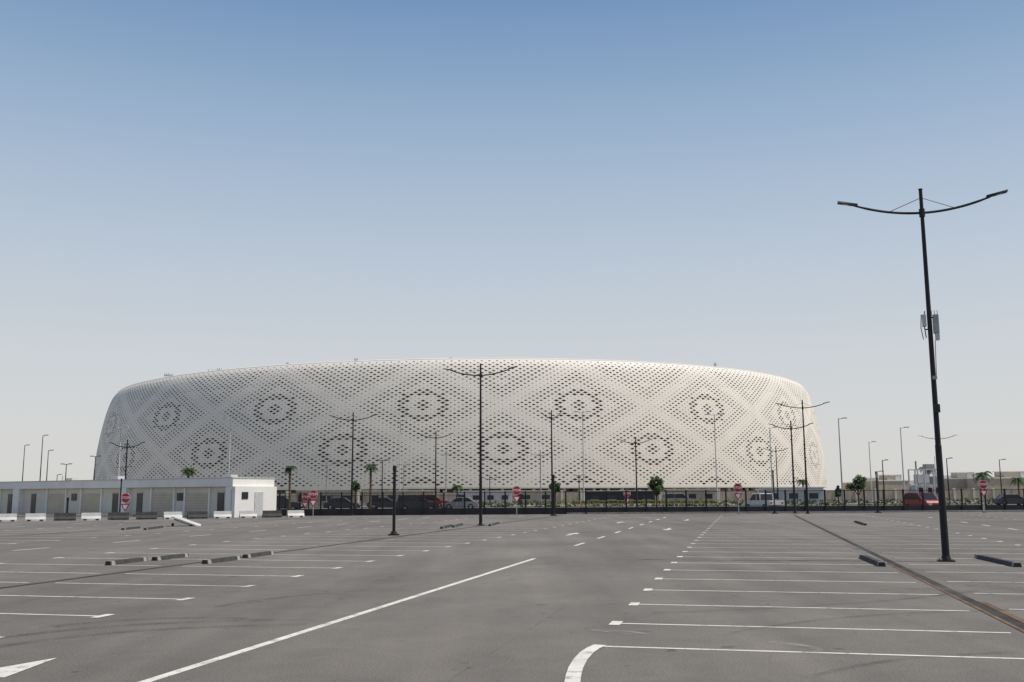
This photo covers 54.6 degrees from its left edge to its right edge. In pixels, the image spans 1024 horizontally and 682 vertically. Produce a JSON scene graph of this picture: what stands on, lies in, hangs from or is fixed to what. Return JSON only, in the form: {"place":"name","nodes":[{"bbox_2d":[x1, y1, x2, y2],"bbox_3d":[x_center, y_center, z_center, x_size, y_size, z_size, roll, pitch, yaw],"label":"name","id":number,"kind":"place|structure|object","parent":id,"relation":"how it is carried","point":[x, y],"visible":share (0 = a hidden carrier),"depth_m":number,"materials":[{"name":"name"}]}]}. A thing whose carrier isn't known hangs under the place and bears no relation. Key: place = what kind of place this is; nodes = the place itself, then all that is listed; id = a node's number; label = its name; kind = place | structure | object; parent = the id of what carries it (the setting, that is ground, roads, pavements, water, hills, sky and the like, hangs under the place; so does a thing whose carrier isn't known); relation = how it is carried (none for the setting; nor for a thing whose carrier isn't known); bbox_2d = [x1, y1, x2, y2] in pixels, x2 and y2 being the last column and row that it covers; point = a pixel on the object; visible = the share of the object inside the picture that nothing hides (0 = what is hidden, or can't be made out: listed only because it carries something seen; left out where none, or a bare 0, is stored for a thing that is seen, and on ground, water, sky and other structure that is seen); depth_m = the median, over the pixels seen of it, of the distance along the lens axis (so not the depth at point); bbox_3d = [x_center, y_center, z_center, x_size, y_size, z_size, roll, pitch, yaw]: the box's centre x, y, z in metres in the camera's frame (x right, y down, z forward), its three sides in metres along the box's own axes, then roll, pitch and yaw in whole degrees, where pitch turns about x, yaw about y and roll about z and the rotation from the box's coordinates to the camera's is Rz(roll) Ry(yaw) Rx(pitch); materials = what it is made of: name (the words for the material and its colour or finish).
{"place":"outdoors","nodes":[
{"label":"outdoors","id":0,"kind":"place"},
{"bbox_2d":[0,512,1023,681],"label":"parking lot","id":1,"kind":"structure","parent":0,"point":[556,607],"depth_m":18.85,"materials":[{"name":"asphalt"}]},
{"bbox_2d":[0,514,16,521],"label":"road barrier","id":2,"kind":"object","parent":1,"relation":"on","point":[7,517],"visible":1,"depth_m":77.05,"materials":[{"name":"white plastic"}]},
{"bbox_2d":[0,658,54,676],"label":"lane arrow","id":3,"kind":"object","parent":1,"relation":"on","point":[6,671],"visible":1,"depth_m":11.63,"materials":[{"name":"paint"}]},
{"bbox_2d":[25,513,45,520],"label":"road barrier","id":4,"kind":"object","parent":1,"relation":"on","point":[35,516],"visible":0.94,"depth_m":77.88,"materials":[{"name":"white plastic"}]},
{"bbox_2d":[54,513,75,520],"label":"road barrier","id":5,"kind":"object","parent":1,"relation":"on","point":[64,516],"visible":1,"depth_m":78.87,"materials":[{"name":"concrete"}]},
{"bbox_2d":[81,513,100,520],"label":"road barrier","id":6,"kind":"object","parent":1,"relation":"on","point":[90,516],"visible":0.96,"depth_m":79.42,"materials":[{"name":"white plastic"}]},
{"bbox_2d":[108,512,128,519],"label":"road barrier","id":7,"kind":"object","parent":1,"relation":"on","point":[118,515],"visible":0.98,"depth_m":80.26,"materials":[{"name":"concrete"}]},
{"bbox_2d":[121,493,129,511],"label":"stop sign","id":8,"kind":"object","parent":1,"relation":"on","point":[125,498],"visible":0.99,"depth_m":82.92,"materials":[{"name":"metal"}]},
{"bbox_2d":[105,557,147,564],"bbox_3d":[-11.438,6.534,29.496,0.210,0.114,1.950,-2,-9,11],"label":"wheel stop","id":9,"kind":"object","parent":1,"relation":"on","point":[124,561],"visible":1,"depth_m":29.31,"materials":[{"name":"concrete"}]},
{"bbox_2d":[136,512,156,519],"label":"road barrier","id":10,"kind":"object","parent":1,"relation":"on","point":[145,515],"visible":0.98,"depth_m":81.42,"materials":[{"name":"concrete"}]},
{"bbox_2d":[151,553,188,560],"bbox_3d":[-10.775,6.812,31.336,0.210,0.114,1.890,-2,-9,11],"label":"wheel stop","id":11,"kind":"object","parent":1,"relation":"on","point":[165,557],"visible":1,"depth_m":31.14,"materials":[{"name":"concrete"}]},
{"bbox_2d":[163,512,181,518],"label":"road barrier","id":12,"kind":"object","parent":1,"relation":"on","point":[167,515],"visible":0.61,"depth_m":82.23,"materials":[{"name":"white plastic"}]},
{"bbox_2d":[171,515,200,525],"bbox_3d":[-20.874,11.545,63.626,1.849,0.848,0.903,2,-9,-17],"label":"fallen sign board","id":13,"kind":"object","parent":1,"relation":"on","point":[183,520],"visible":0.84,"depth_m":63.34,"materials":[{"name":"white plastic"}]},
{"bbox_2d":[187,511,207,518],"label":"road barrier","id":14,"kind":"object","parent":1,"relation":"on","point":[197,514],"visible":1,"depth_m":82.89,"materials":[{"name":"concrete"}]},
{"bbox_2d":[201,556,240,563],"bbox_3d":[-8.720,6.574,29.851,0.210,0.114,2.019,-2,-9,13],"label":"wheel stop","id":15,"kind":"object","parent":1,"relation":"on","point":[217,560],"visible":1,"depth_m":29.63,"materials":[{"name":"concrete"}]},
{"bbox_2d":[213,511,231,518],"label":"road barrier","id":16,"kind":"object","parent":1,"relation":"on","point":[221,514],"visible":0.98,"depth_m":83.68,"materials":[{"name":"white plastic"}]},
{"bbox_2d":[239,511,256,517],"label":"road barrier","id":17,"kind":"object","parent":1,"relation":"on","point":[247,514],"visible":0.98,"depth_m":84.89,"materials":[{"name":"white plastic"}]},
{"bbox_2d":[242,551,273,557],"bbox_3d":[-8.272,6.966,32.424,0.210,0.114,2.031,-2,-9,10],"label":"wheel stop","id":18,"kind":"object","parent":1,"relation":"on","point":[257,554],"visible":1,"depth_m":32.19,"materials":[{"name":"concrete"}]},
{"bbox_2d":[262,510,281,517],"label":"road barrier","id":19,"kind":"object","parent":1,"relation":"on","point":[271,513],"visible":1,"depth_m":85.71,"materials":[{"name":"concrete"}]},
{"bbox_2d":[0,515,561,588],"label":"drain channel","id":20,"kind":"object","parent":1,"relation":"on","point":[200,562],"visible":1,"depth_m":27.89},
{"bbox_2d":[286,510,304,516],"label":"road barrier","id":21,"kind":"object","parent":1,"relation":"on","point":[295,513],"visible":0.94,"depth_m":86.50,"materials":[{"name":"white plastic"}]},
{"bbox_2d":[309,490,317,516],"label":"stop sign","id":22,"kind":"object","parent":1,"relation":"on","point":[313,494],"visible":1,"depth_m":88.86,"materials":[{"name":"metal"}]},
{"bbox_2d":[329,412,377,515],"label":"street lamp","id":23,"kind":"object","parent":1,"relation":"on","point":[351,502],"visible":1,"depth_m":91.89,"materials":[{"name":"black metal"}]},
{"bbox_2d":[388,465,399,535],"bbox_3d":[-5.726,7.740,48.270,0.500,3.355,0.500,0,-9,0],"label":"bollard light","id":24,"kind":"object","parent":1,"relation":"on","point":[393,532],"visible":0.99,"depth_m":48.19,"materials":[{"name":"black metal"}]},
{"bbox_2d":[444,364,517,525],"bbox_3d":[-1.979,6.470,62.590,4.800,10.157,0.420,-2,-9,13],"label":"street lamp","id":25,"kind":"object","parent":1,"relation":"on","point":[480,375],"visible":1,"depth_m":62.53,"materials":[{"name":"black metal"}]},
{"bbox_2d":[0,516,1023,658],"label":"parking lines","id":26,"kind":"object","parent":1,"relation":"on","point":[612,622],"visible":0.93,"depth_m":21.91,"materials":[{"name":"paint"}]},
{"bbox_2d":[11,517,1017,681],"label":"lane line","id":27,"kind":"object","parent":1,"relation":"on","point":[249,648],"visible":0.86,"depth_m":14.78,"materials":[{"name":"paint"}]},
{"bbox_2d":[512,486,520,515],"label":"stop sign","id":28,"kind":"object","parent":1,"relation":"on","point":[516,490],"visible":1,"depth_m":88.91,"materials":[{"name":"metal"}]},
{"bbox_2d":[17,510,1023,516],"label":"kerb","id":29,"kind":"structure","parent":1,"relation":"on","point":[734,512],"depth_m":93.03,"materials":[{"name":"concrete"}]},
{"bbox_2d":[542,410,560,514],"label":"street lamp","id":30,"kind":"object","parent":1,"relation":"on","point":[550,418],"visible":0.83,"depth_m":90.30,"materials":[{"name":"black metal"}]},
{"bbox_2d":[551,475,556,515],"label":"bollard light","id":31,"kind":"object","parent":1,"relation":"on","point":[553,491],"visible":1,"depth_m":87.27,"materials":[{"name":"black metal"}]},
{"bbox_2d":[564,644,604,681],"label":"island marking","id":32,"kind":"object","parent":1,"relation":"on","point":[578,662],"visible":1,"depth_m":11.61,"materials":[{"name":"paint"}]},
{"bbox_2d":[733,483,741,513],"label":"stop sign","id":33,"kind":"object","parent":1,"relation":"on","point":[737,487],"visible":0.99,"depth_m":89.91,"materials":[{"name":"metal"}]},
{"bbox_2d":[770,421,812,513],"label":"street lamp","id":34,"kind":"object","parent":1,"relation":"on","point":[794,497],"visible":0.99,"depth_m":91.22,"materials":[{"name":"grey metal"}]},
{"bbox_2d":[775,400,829,513],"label":"street lamp","id":35,"kind":"object","parent":1,"relation":"on","point":[807,503],"visible":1,"depth_m":90.22,"materials":[{"name":"black metal"}]},
{"bbox_2d":[859,554,885,566],"bbox_3d":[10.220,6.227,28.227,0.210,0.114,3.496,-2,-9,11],"label":"wheel stop","id":36,"kind":"object","parent":1,"relation":"on","point":[871,560],"visible":1,"depth_m":27.71,"materials":[{"name":"concrete"}]},
{"bbox_2d":[794,515,1023,629],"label":"drain channel","id":37,"kind":"object","parent":1,"relation":"on","point":[1013,621],"visible":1,"depth_m":20.68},
{"bbox_2d":[837,188,1007,561],"bbox_3d":[12.375,0.847,29.183,4.800,11.022,0.420,-2,-9,13],"label":"street lamp","id":38,"kind":"object","parent":1,"relation":"on","point":[935,330],"visible":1,"depth_m":29.22,"materials":[{"name":"black metal"}]},
{"bbox_2d":[887,563,1023,631],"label":"rust stain","id":39,"kind":"object","parent":1,"relation":"on","point":[1005,613],"visible":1,"depth_m":16.92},
{"bbox_2d":[979,480,987,512],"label":"stop sign","id":40,"kind":"object","parent":1,"relation":"on","point":[983,485],"visible":1,"depth_m":89.94,"materials":[{"name":"metal"}]},
{"bbox_2d":[974,554,1021,566],"bbox_3d":[13.595,6.153,27.858,0.210,0.114,3.692,-2,-9,10],"label":"wheel stop","id":41,"kind":"object","parent":1,"relation":"on","point":[998,560],"visible":1,"depth_m":27.44,"materials":[{"name":"concrete"}]},
{"bbox_2d":[0,0,1023,489],"label":"sky","id":42,"kind":"structure","parent":0,"point":[187,186],"materials":[{"name":"blue"}]},
{"bbox_2d":[17,504,1022,514],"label":"access road","id":43,"kind":"structure","parent":0,"point":[640,506],"depth_m":138.15,"materials":[{"name":"asphalt"}]},
{"bbox_2d":[0,487,225,516],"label":"walls","id":44,"kind":"structure","parent":43,"relation":"on","point":[73,506],"depth_m":97.69,"materials":[{"name":"paint"}]},
{"bbox_2d":[0,487,210,516],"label":"wall fins","id":45,"kind":"structure","parent":44,"relation":"attached to","point":[151,492],"depth_m":93.84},
{"bbox_2d":[47,493,207,515],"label":"roller shutters","id":46,"kind":"object","parent":45,"relation":"attached to","point":[162,503],"visible":0.91,"depth_m":93.27,"materials":[{"name":"metal"}]},
{"bbox_2d":[7,492,224,513],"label":"doors and windows","id":47,"kind":"structure","parent":44,"relation":"attached to","point":[220,501],"depth_m":96.72,"materials":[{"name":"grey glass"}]},
{"bbox_2d":[0,477,274,488],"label":"parapet","id":48,"kind":"structure","parent":44,"relation":"on","point":[199,482],"depth_m":93.96,"materials":[{"name":"grey paint"}]},
{"bbox_2d":[62,472,237,479],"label":"rooftop units","id":49,"kind":"object","parent":48,"relation":"on","point":[117,477],"visible":0.62,"depth_m":99.91,"materials":[{"name":"grey paint"}]},
{"bbox_2d":[11,487,276,517],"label":"piers","id":50,"kind":"structure","parent":43,"relation":"on","point":[235,503],"depth_m":88.78,"materials":[{"name":"paint"}]},
{"bbox_2d":[242,492,262,515],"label":"side door","id":51,"kind":"structure","parent":50,"relation":"attached to","point":[258,505],"depth_m":88.62,"materials":[{"name":"grey paint"}]},
{"bbox_2d":[180,467,196,477],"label":"palm tree","id":52,"kind":"object","parent":43,"relation":"on","point":[188,472],"visible":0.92,"depth_m":110.86,"materials":[{"name":"green plant"}]},
{"bbox_2d":[223,418,237,474],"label":"light pole","id":53,"kind":"object","parent":43,"relation":"on","point":[229,443],"visible":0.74,"depth_m":149.32,"materials":[{"name":"metal"}]},
{"bbox_2d":[276,496,302,508],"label":"parked car","id":54,"kind":"object","parent":43,"relation":"on","point":[292,503],"visible":0.23,"depth_m":115.55,"materials":[{"name":"grey paint"}]},
{"bbox_2d":[284,466,297,508],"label":"palm tree","id":55,"kind":"object","parent":43,"relation":"on","point":[288,469],"visible":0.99,"depth_m":106.74,"materials":[{"name":"green plant"}]},
{"bbox_2d":[295,489,359,506],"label":"site cabin","id":56,"kind":"object","parent":43,"relation":"on","point":[345,492],"visible":0.29,"depth_m":148.26,"materials":[{"name":"grey paint"}]},
{"bbox_2d":[323,498,360,508],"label":"parked car","id":57,"kind":"object","parent":43,"relation":"on","point":[337,503],"visible":0.43,"depth_m":122.51,"materials":[{"name":"grey paint"}]},
{"bbox_2d":[353,480,360,508],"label":"roadside tree","id":58,"kind":"object","parent":43,"relation":"on","point":[356,486],"visible":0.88,"depth_m":116.56,"materials":[{"name":"green plant"}]},
{"bbox_2d":[363,464,378,508],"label":"palm tree","id":59,"kind":"object","parent":43,"relation":"on","point":[371,467],"visible":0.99,"depth_m":108.74,"materials":[{"name":"green plant"}]},
{"bbox_2d":[276,494,465,508],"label":"site fence","id":60,"kind":"object","parent":43,"relation":"on","point":[400,498],"visible":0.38,"depth_m":105.78,"materials":[{"name":"black metal"}]},
{"bbox_2d":[367,497,390,508],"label":"parked car","id":61,"kind":"object","parent":43,"relation":"on","point":[387,503],"visible":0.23,"depth_m":127.44,"materials":[{"name":"grey paint"}]},
{"bbox_2d":[396,495,439,507],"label":"parked car","id":62,"kind":"object","parent":43,"relation":"on","point":[430,504],"visible":0.44,"depth_m":109.67,"materials":[{"name":"grey paint"}]},
{"bbox_2d":[424,495,446,507],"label":"parked car","id":63,"kind":"object","parent":43,"relation":"on","point":[431,499],"visible":0.22,"depth_m":125.59,"materials":[{"name":"red paint"}]},
{"bbox_2d":[420,431,452,507],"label":"street lamp","id":64,"kind":"object","parent":43,"relation":"on","point":[435,456],"visible":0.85,"depth_m":109.33,"materials":[{"name":"grey metal"}]},
{"bbox_2d":[442,497,478,507],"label":"parked car","id":65,"kind":"object","parent":43,"relation":"on","point":[456,503],"visible":0.6,"depth_m":122.49,"materials":[{"name":"grey paint"}]},
{"bbox_2d":[549,482,560,505],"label":"roadside tree","id":66,"kind":"object","parent":43,"relation":"on","point":[557,487],"visible":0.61,"depth_m":114.60,"materials":[{"name":"green plant"}]},
{"bbox_2d":[619,437,651,506],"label":"street lamp","id":67,"kind":"object","parent":43,"relation":"on","point":[635,443],"visible":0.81,"depth_m":117.09,"materials":[{"name":"grey metal"}]},
{"bbox_2d":[567,500,718,506],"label":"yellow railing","id":68,"kind":"object","parent":43,"relation":"on","point":[693,503],"visible":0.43,"depth_m":126.33,"materials":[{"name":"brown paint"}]},
{"bbox_2d":[647,476,663,506],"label":"roadside tree","id":69,"kind":"object","parent":43,"relation":"on","point":[655,483],"visible":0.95,"depth_m":102.74,"materials":[{"name":"green plant"}]},
{"bbox_2d":[661,493,695,504],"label":"parked car","id":70,"kind":"object","parent":43,"relation":"on","point":[669,496],"visible":0.31,"depth_m":142.35,"materials":[{"name":"grey paint"}]},
{"bbox_2d":[475,497,996,507],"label":"hedge","id":71,"kind":"object","parent":43,"relation":"on","point":[594,504],"visible":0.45,"depth_m":138.02,"materials":[{"name":"green plant"}]},
{"bbox_2d":[743,493,783,505],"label":"parked car","id":72,"kind":"object","parent":43,"relation":"on","point":[768,496],"visible":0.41,"depth_m":107.95,"materials":[{"name":"grey paint"}]},
{"bbox_2d":[769,427,776,493],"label":"light pole","id":73,"kind":"object","parent":43,"relation":"on","point":[771,461],"visible":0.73,"depth_m":148.86,"materials":[{"name":"metal"}]},
{"bbox_2d":[757,487,824,503],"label":"site cabin","id":74,"kind":"object","parent":43,"relation":"on","point":[780,489],"visible":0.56,"depth_m":148.22,"materials":[{"name":"grey paint"}]},
{"bbox_2d":[767,492,817,499],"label":"windows and door","id":75,"kind":"structure","parent":74,"relation":"in","point":[813,494],"depth_m":148.15,"materials":[{"name":"black glass"}]},
{"bbox_2d":[838,418,846,505],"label":"light pole","id":76,"kind":"object","parent":43,"relation":"on","point":[840,461],"visible":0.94,"depth_m":138.91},
{"bbox_2d":[845,474,866,505],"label":"roadside tree","id":77,"kind":"object","parent":43,"relation":"on","point":[859,480],"visible":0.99,"depth_m":101.59,"materials":[{"name":"green plant"}]},
{"bbox_2d":[900,427,908,493],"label":"light pole","id":78,"kind":"object","parent":43,"relation":"on","point":[902,460],"visible":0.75,"depth_m":148.82,"materials":[{"name":"metal"}]},
{"bbox_2d":[904,492,938,504],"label":"parked car","id":79,"kind":"object","parent":43,"relation":"on","point":[917,496],"visible":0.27,"depth_m":99.32,"materials":[{"name":"red paint"}]},
{"bbox_2d":[908,456,937,498],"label":"building","id":80,"kind":"structure","parent":43,"relation":"on","point":[925,479],"depth_m":104.47,"materials":[{"name":"grey paint"}]},
{"bbox_2d":[972,471,994,483],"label":"palm tree","id":81,"kind":"object","parent":43,"relation":"on","point":[981,475],"visible":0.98,"depth_m":128.46,"materials":[{"name":"green plant"}]},
{"bbox_2d":[992,494,1023,504],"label":"parked car","id":82,"kind":"object","parent":43,"relation":"on","point":[1009,499],"visible":0.6,"depth_m":132.40,"materials":[{"name":"grey paint"}]},
{"bbox_2d":[277,488,1002,502],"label":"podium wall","id":83,"kind":"structure","parent":0,"point":[849,497],"depth_m":202.31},
{"bbox_2d":[363,500,994,506],"bbox_3d":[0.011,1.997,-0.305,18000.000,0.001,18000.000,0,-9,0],"label":"ground","id":84,"kind":"structure","parent":0,"point":[724,502],"depth_m":162.40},
{"bbox_2d":[360,490,434,504],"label":"site cabin","id":85,"kind":"object","parent":84,"relation":"on","point":[412,492],"visible":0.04,"depth_m":163.08,"materials":[{"name":"grey paint"}]},
{"bbox_2d":[396,420,407,489],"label":"light pole","id":86,"kind":"object","parent":84,"relation":"on","point":[400,451],"visible":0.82,"depth_m":169.07,"materials":[{"name":"metal"}]},
{"bbox_2d":[93,357,826,492],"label":"stadium","id":87,"kind":"object","parent":84,"relation":"on","point":[176,424],"visible":0.91,"depth_m":262.51,"materials":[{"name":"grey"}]},
{"bbox_2d":[455,490,511,503],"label":"site cabin","id":88,"kind":"object","parent":84,"relation":"on","point":[494,496],"visible":0.25,"depth_m":172.89,"materials":[{"name":"grey paint"}]},
{"bbox_2d":[456,495,507,499],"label":"windows and door","id":89,"kind":"structure","parent":88,"relation":"in","point":[474,496],"depth_m":172.83,"materials":[{"name":"black glass"}]},
{"bbox_2d":[518,490,550,502],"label":"site cabin","id":90,"kind":"object","parent":84,"relation":"on","point":[535,496],"visible":0.39,"depth_m":177.83,"materials":[{"name":"grey paint"}]},
{"bbox_2d":[518,494,549,501],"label":"windows and door","id":91,"kind":"structure","parent":90,"relation":"in","point":[528,496],"depth_m":177.75,"materials":[{"name":"black glass"}]},
{"bbox_2d":[573,411,591,504],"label":"light pole","id":92,"kind":"object","parent":84,"relation":"on","point":[583,453],"visible":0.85,"depth_m":159.01,"materials":[{"name":"metal"}]},
{"bbox_2d":[587,490,654,503],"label":"site cabin","id":93,"kind":"object","parent":84,"relation":"on","point":[612,493],"visible":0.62,"depth_m":172.88,"materials":[{"name":"grey metal"}]},
{"bbox_2d":[588,494,650,503],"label":"windows and door","id":94,"kind":"structure","parent":93,"relation":"in","point":[589,495],"depth_m":172.83,"materials":[{"name":"black glass"}]},
{"bbox_2d":[664,489,716,502],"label":"site cabin","id":95,"kind":"object","parent":84,"relation":"on","point":[703,495],"visible":0.36,"depth_m":163.04,"materials":[{"name":"grey paint"}]},
{"bbox_2d":[705,414,723,502],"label":"light pole","id":96,"kind":"object","parent":84,"relation":"on","point":[715,454],"visible":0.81,"depth_m":153.96,"materials":[{"name":"metal"}]},
{"bbox_2d":[864,474,908,489],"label":"villa","id":97,"kind":"object","parent":84,"relation":"on","point":[891,481],"visible":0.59,"depth_m":267.46,"materials":[{"name":"beige concrete"}]},
{"bbox_2d":[944,472,974,489],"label":"villa","id":98,"kind":"object","parent":84,"relation":"on","point":[957,480],"visible":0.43,"depth_m":247.69,"materials":[{"name":"beige concrete"}]},
{"bbox_2d":[955,471,1023,489],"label":"villa","id":99,"kind":"object","parent":84,"relation":"on","point":[1006,477],"visible":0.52,"depth_m":237.66,"materials":[{"name":"beige concrete"}]},
{"bbox_2d":[1010,477,1023,494],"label":"palm tree","id":100,"kind":"object","parent":84,"relation":"on","point":[1018,481],"visible":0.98,"depth_m":177.96,"materials":[{"name":"green plant"}]},
{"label":"pavement","id":101,"kind":"structure","parent":0,"visible":0},
{"bbox_2d":[110,440,144,478],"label":"street lamp","id":102,"kind":"object","parent":101,"relation":"on","point":[126,447],"visible":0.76,"depth_m":96.39,"materials":[{"name":"grey metal"}]},
{"bbox_2d":[276,489,982,515],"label":"perimeter fence","id":103,"kind":"object","parent":101,"relation":"on","point":[563,509],"visible":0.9,"depth_m":93.35,"materials":[{"name":"black metal"}]},
{"bbox_2d":[984,489,1023,509],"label":"perimeter fence","id":104,"kind":"object","parent":101,"relation":"on","point":[1004,507],"visible":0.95,"depth_m":94.94,"materials":[{"name":"black metal"}]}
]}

